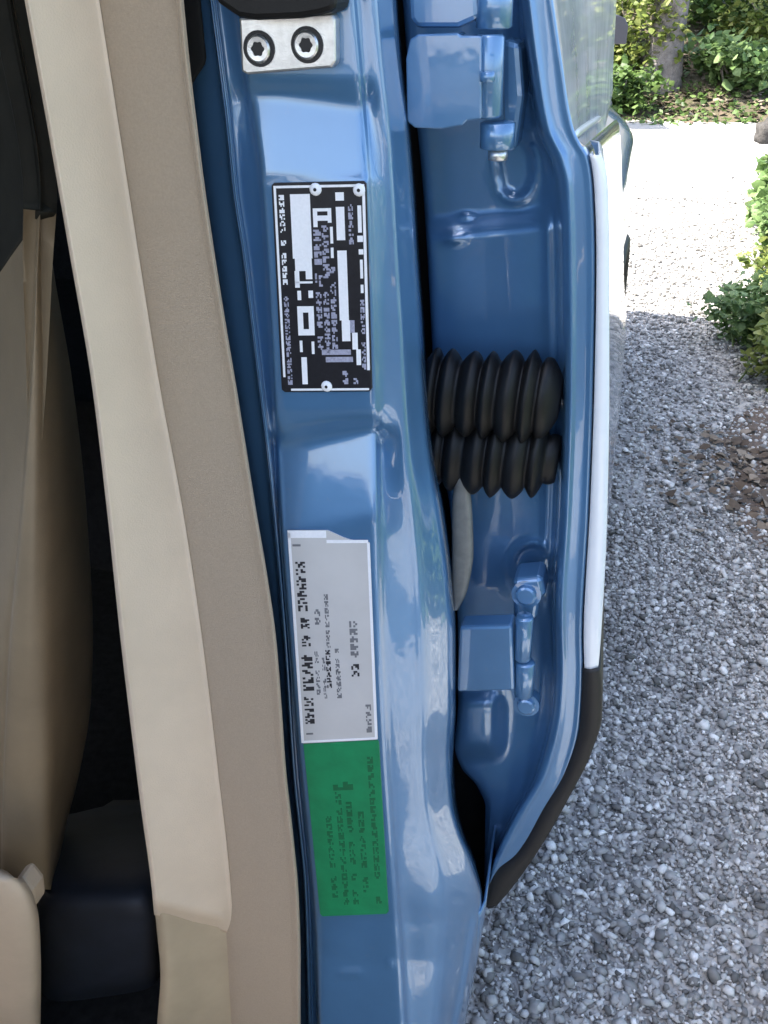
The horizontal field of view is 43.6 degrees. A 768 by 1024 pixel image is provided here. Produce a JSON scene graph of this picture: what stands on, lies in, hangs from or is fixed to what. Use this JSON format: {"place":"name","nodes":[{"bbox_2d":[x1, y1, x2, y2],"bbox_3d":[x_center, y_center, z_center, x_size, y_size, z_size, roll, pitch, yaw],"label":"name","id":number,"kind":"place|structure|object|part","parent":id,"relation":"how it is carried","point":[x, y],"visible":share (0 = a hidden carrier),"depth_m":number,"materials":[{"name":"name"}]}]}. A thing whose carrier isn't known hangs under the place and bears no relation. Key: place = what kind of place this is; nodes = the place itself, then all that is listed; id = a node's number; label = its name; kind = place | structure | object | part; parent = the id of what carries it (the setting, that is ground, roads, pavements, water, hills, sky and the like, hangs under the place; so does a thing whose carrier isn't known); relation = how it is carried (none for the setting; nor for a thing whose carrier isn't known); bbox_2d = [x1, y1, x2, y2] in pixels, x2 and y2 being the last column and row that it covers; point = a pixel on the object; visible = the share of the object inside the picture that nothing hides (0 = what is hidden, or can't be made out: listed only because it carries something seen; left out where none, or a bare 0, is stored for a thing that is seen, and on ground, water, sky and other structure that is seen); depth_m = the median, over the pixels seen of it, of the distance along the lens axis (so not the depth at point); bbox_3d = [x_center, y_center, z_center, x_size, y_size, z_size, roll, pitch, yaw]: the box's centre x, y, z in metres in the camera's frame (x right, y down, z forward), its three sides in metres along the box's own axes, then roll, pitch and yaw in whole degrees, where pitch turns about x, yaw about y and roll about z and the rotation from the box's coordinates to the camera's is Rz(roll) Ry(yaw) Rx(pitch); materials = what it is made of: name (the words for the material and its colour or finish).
{"place":"outdoors","nodes":[
{"label":"outdoors","id":0,"kind":"place"},
{"bbox_2d":[466,120,767,1023],"bbox_3d":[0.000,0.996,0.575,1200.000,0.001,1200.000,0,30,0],"label":"ground","id":1,"kind":"structure","parent":0,"point":[700,736],"depth_m":1.70,"materials":[{"name":"grey gravel"}]},
{"bbox_2d":[0,0,633,1023],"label":"car","id":2,"kind":"object","parent":1,"relation":"on","point":[312,330],"visible":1,"depth_m":0.69,"materials":[{"name":"blue paint"}]},
{"bbox_3d":[0.278,-0.505,1.461,0.233,1.148,1.833,7,31,12],"label":"rear door","id":3,"kind":"part","parent":2,"relation":"part of","materials":[{"name":"blue paint"}]},
{"bbox_2d":[613,0,767,125],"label":"ground cover","id":4,"kind":"object","parent":1,"relation":"on","point":[683,103],"visible":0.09,"depth_m":7.97,"materials":[{"name":"green plant"}]},
{"bbox_2d":[614,414,767,547],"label":"dead leaves","id":5,"kind":"object","parent":1,"relation":"on","point":[739,483],"visible":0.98,"depth_m":2.47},
{"bbox_2d":[687,269,767,349],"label":"weed","id":6,"kind":"object","parent":1,"relation":"on","point":[732,305],"visible":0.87,"depth_m":3.16,"materials":[{"name":"green plant"}]},
{"bbox_2d":[723,404,767,547],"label":"soil patch","id":7,"kind":"object","parent":1,"relation":"on","point":[763,491],"visible":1,"depth_m":2.50,"materials":[{"name":"brown soil"}]},
{"bbox_2d":[736,236,767,293],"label":"weed","id":8,"kind":"object","parent":1,"relation":"on","point":[741,257],"visible":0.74,"depth_m":3.32,"materials":[{"name":"plant"}]},
{"bbox_2d":[738,302,767,391],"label":"weed","id":9,"kind":"object","parent":1,"relation":"on","point":[761,328],"visible":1,"depth_m":2.95,"materials":[{"name":"green plant"}]},
{"bbox_2d":[744,195,767,281],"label":"weed","id":10,"kind":"object","parent":1,"relation":"on","point":[759,215],"visible":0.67,"depth_m":3.81,"materials":[{"name":"green plant"}]},
{"bbox_2d":[744,156,767,231],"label":"bush","id":11,"kind":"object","parent":1,"relation":"on","point":[759,185],"visible":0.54,"depth_m":4.81,"materials":[{"name":"green plant"}]},
{"bbox_2d":[749,290,767,324],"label":"weed","id":12,"kind":"object","parent":1,"relation":"on","point":[765,300],"visible":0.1,"depth_m":3.15,"materials":[{"name":"green plant"}]},
{"bbox_2d":[761,152,767,176],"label":"weed","id":13,"kind":"object","parent":1,"relation":"on","point":[765,158],"visible":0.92,"depth_m":4.15,"materials":[{"name":"green plant"}]},
{"bbox_2d":[619,0,767,121],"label":"bank","id":14,"kind":"structure","parent":0,"point":[693,77],"depth_m":8.14,"materials":[{"name":"brown soil"}]},
{"bbox_2d":[614,15,627,43],"bbox_3d":[1.656,-3.303,7.330,0.240,0.891,0.400,0,30,0],"label":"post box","id":15,"kind":"object","parent":14,"relation":"on","point":[621,28],"visible":0.25,"depth_m":6.98,"materials":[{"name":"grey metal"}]},
{"bbox_2d":[611,53,674,113],"bbox_3d":[2.028,-3.563,7.997,0.742,0.441,0.818,0,30,0],"label":"bush","id":16,"kind":"object","parent":14,"relation":"on","point":[626,78],"visible":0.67,"depth_m":7.89,"materials":[{"name":"green plant"}]},
{"bbox_2d":[613,0,695,71],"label":"bush","id":17,"kind":"object","parent":14,"relation":"on","point":[632,48],"visible":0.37,"depth_m":8.13,"materials":[{"name":"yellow plant"}]},
{"bbox_2d":[640,0,689,94],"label":"tree","id":18,"kind":"object","parent":14,"relation":"on","point":[672,70],"visible":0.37,"depth_m":8.19,"materials":[{"name":"grey plant"}]},
{"bbox_2d":[618,4,767,125],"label":"leaf litter","id":19,"kind":"object","parent":14,"relation":"on","point":[714,100],"visible":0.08,"depth_m":8.04,"materials":[{"name":"plant"}]},
{"bbox_2d":[683,21,767,90],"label":"bush","id":20,"kind":"object","parent":14,"relation":"on","point":[741,62],"visible":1,"depth_m":8.05,"materials":[{"name":"green plant"}]},
{"bbox_2d":[687,0,767,30],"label":"bush","id":21,"kind":"object","parent":14,"relation":"on","point":[700,7],"visible":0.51,"depth_m":8.91,"materials":[{"name":"green plant"}]},
{"bbox_2d":[702,0,767,44],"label":"bush","id":22,"kind":"object","parent":14,"relation":"on","point":[756,15],"visible":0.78,"depth_m":8.53,"materials":[{"name":"green plant"}]},
{"bbox_2d":[626,122,767,197],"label":"road","id":23,"kind":"structure","parent":0,"point":[699,150],"depth_m":6.36,"materials":[{"name":"white concrete"}]},
{"bbox_2d":[754,117,767,143],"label":"rock","id":24,"kind":"object","parent":23,"relation":"on","point":[761,133],"visible":0.88,"depth_m":6.79,"materials":[{"name":"grey stone"}]}
]}

